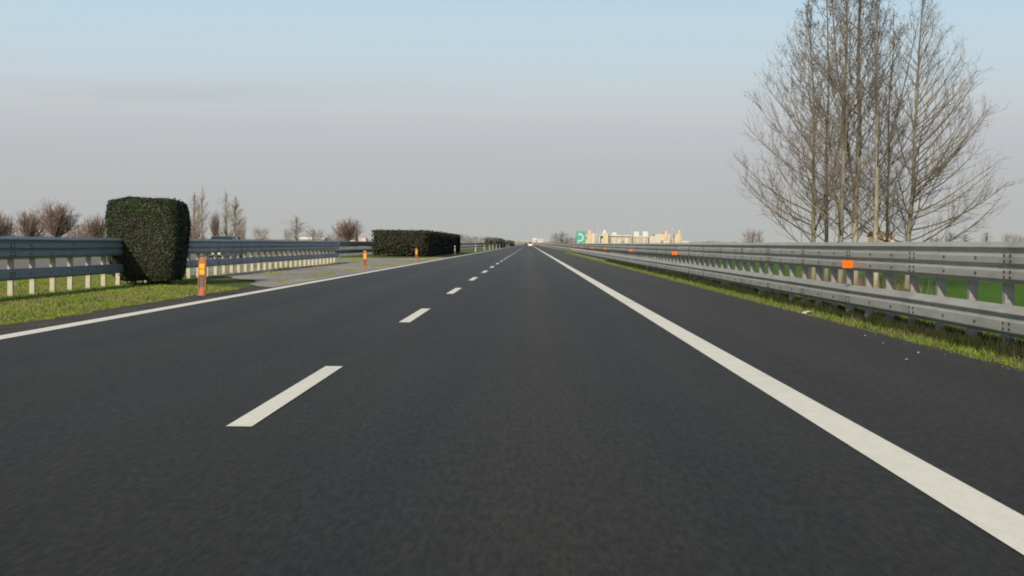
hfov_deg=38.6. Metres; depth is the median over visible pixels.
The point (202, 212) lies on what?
bare tree
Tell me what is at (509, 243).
hedge
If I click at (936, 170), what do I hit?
bare tree
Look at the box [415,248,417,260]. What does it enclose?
marker post
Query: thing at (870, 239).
farmhouse
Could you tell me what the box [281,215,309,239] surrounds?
bare tree
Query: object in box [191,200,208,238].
bare tree
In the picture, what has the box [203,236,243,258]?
car
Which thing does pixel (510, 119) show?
sky
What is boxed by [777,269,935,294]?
dead weeds
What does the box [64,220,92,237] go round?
bare tree
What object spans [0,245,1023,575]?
road
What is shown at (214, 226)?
bare tree
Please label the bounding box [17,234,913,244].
distant wood
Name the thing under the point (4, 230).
bare tree
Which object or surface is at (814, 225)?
bare tree
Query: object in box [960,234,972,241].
bare tree
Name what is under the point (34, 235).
bare tree
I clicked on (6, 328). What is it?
dirt edge
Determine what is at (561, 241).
bare tree
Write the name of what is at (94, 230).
bare tree
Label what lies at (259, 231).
bare tree
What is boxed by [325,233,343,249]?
bare tree
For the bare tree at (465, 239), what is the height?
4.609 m
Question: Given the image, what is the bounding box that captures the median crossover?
[185,257,447,286]
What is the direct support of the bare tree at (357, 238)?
on the ground at (990, 292)
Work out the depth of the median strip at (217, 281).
35.39 m
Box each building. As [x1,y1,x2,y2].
[299,237,327,240]
[350,238,367,246]
[585,230,601,242]
[600,230,609,242]
[608,232,630,242]
[632,231,648,242]
[648,231,670,242]
[670,230,688,242]
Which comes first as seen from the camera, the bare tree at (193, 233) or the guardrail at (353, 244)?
the guardrail at (353, 244)
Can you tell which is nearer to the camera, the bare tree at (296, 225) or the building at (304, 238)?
the bare tree at (296, 225)
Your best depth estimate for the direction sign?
189.78 m
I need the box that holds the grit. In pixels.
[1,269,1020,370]
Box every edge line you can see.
[0,246,513,338]
[533,246,1023,554]
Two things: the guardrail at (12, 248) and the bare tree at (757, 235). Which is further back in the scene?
the bare tree at (757, 235)
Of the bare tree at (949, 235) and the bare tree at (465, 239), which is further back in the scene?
the bare tree at (465, 239)
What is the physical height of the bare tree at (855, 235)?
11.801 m
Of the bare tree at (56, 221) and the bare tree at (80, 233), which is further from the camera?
the bare tree at (80, 233)
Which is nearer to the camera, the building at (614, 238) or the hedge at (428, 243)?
the hedge at (428, 243)
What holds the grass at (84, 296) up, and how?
on the median strip at (217, 281)
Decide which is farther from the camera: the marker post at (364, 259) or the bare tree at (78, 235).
the bare tree at (78, 235)
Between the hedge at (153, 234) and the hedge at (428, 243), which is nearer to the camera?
the hedge at (153, 234)
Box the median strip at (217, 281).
[0,245,517,324]
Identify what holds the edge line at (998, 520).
on the road at (526, 411)
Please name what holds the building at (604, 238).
on the ground at (990, 292)
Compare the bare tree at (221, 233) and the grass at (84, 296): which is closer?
the grass at (84, 296)
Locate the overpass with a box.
[477,239,573,242]
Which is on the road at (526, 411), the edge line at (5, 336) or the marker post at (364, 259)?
the edge line at (5, 336)
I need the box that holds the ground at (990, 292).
[0,245,1023,306]
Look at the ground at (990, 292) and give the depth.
47.57 m
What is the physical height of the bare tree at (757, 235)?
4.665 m
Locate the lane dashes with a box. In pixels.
[227,246,524,425]
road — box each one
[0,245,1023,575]
[0,250,372,268]
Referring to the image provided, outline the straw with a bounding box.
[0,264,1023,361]
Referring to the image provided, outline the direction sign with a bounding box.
[576,232,584,243]
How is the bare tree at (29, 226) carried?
on the ground at (990, 292)
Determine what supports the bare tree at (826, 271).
on the ground at (990, 292)
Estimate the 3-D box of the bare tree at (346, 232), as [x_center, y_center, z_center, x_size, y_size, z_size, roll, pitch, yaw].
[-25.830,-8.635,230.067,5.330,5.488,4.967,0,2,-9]
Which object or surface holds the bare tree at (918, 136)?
on the ground at (990, 292)
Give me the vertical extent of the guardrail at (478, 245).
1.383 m
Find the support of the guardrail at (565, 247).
on the verge
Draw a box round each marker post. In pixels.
[198,257,206,295]
[363,250,366,268]
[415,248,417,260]
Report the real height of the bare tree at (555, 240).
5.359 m
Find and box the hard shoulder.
[533,245,1023,493]
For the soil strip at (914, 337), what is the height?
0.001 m
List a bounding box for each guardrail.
[0,236,338,295]
[322,241,373,256]
[460,243,494,248]
[539,244,570,251]
[570,242,1023,345]
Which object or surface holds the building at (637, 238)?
on the ground at (990, 292)
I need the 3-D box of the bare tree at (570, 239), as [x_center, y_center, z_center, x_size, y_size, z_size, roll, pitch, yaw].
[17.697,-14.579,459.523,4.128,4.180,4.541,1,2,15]
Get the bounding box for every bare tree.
[0,214,20,235]
[11,224,58,236]
[12,209,46,236]
[33,198,86,236]
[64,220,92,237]
[66,228,106,237]
[79,213,105,237]
[188,192,200,235]
[189,226,206,238]
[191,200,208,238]
[192,187,208,238]
[207,228,244,238]
[208,209,221,235]
[216,189,236,235]
[220,196,247,236]
[227,200,244,235]
[236,215,246,239]
[250,226,268,239]
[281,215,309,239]
[282,228,293,239]
[303,227,325,240]
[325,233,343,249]
[332,216,362,248]
[354,219,364,248]
[460,234,469,245]
[465,235,479,245]
[549,231,561,243]
[552,231,569,243]
[562,236,573,243]
[725,0,908,279]
[742,227,765,242]
[769,0,908,282]
[777,0,874,281]
[803,0,909,285]
[817,0,1022,288]
[840,0,929,287]
[844,11,934,285]
[941,232,958,241]
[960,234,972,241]
[979,231,991,241]
[1001,232,1017,241]
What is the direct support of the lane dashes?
on the road at (526, 411)
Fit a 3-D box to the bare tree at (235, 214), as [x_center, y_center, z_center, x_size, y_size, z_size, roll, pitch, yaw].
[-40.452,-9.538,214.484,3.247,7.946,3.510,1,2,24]
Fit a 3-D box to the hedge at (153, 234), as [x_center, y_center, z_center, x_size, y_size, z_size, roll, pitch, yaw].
[-9.740,-1.285,39.203,2.074,2.439,1.911,1,2,1]
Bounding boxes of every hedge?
[104,195,191,284]
[369,229,460,256]
[484,237,505,247]
[505,240,514,245]
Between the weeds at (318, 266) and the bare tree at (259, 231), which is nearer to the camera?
the weeds at (318, 266)
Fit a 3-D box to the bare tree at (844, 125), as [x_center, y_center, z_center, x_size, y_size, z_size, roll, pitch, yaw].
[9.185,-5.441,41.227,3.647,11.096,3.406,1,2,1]
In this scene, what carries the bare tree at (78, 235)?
on the ground at (990, 292)
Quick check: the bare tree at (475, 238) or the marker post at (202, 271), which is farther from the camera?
the bare tree at (475, 238)
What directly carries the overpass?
on the ground at (990, 292)
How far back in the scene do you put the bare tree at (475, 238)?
429.65 m
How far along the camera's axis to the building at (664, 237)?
598.50 m
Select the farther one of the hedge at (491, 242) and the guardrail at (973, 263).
the hedge at (491, 242)
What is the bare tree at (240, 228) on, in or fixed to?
on the ground at (990, 292)
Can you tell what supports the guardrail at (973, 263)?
on the soil strip at (914, 337)
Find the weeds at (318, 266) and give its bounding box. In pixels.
[191,257,440,281]
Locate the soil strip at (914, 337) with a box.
[643,271,1020,362]
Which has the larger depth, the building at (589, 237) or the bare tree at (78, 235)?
the building at (589, 237)
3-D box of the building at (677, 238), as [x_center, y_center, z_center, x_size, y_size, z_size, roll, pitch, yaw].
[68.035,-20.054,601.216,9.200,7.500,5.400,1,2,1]
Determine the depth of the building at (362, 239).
420.36 m
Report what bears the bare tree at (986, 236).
on the ground at (990, 292)
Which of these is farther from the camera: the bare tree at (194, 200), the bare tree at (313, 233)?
the bare tree at (313, 233)
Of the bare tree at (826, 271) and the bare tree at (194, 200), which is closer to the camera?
the bare tree at (826, 271)
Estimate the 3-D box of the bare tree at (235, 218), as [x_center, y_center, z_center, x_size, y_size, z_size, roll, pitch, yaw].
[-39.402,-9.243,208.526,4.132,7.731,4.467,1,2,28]
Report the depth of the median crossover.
57.96 m
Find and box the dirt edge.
[0,245,518,333]
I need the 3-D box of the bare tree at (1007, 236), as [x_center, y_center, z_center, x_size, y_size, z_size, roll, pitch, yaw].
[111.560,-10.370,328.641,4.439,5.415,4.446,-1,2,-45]
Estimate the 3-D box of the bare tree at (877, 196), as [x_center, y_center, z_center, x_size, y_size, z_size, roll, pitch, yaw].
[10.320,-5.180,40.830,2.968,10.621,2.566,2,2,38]
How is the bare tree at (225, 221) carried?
on the ground at (990, 292)
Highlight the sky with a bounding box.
[0,0,1023,243]
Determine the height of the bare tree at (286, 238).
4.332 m
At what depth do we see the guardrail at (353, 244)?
127.93 m
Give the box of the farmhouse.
[866,231,893,241]
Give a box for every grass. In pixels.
[0,257,421,324]
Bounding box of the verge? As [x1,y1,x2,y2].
[536,245,1022,369]

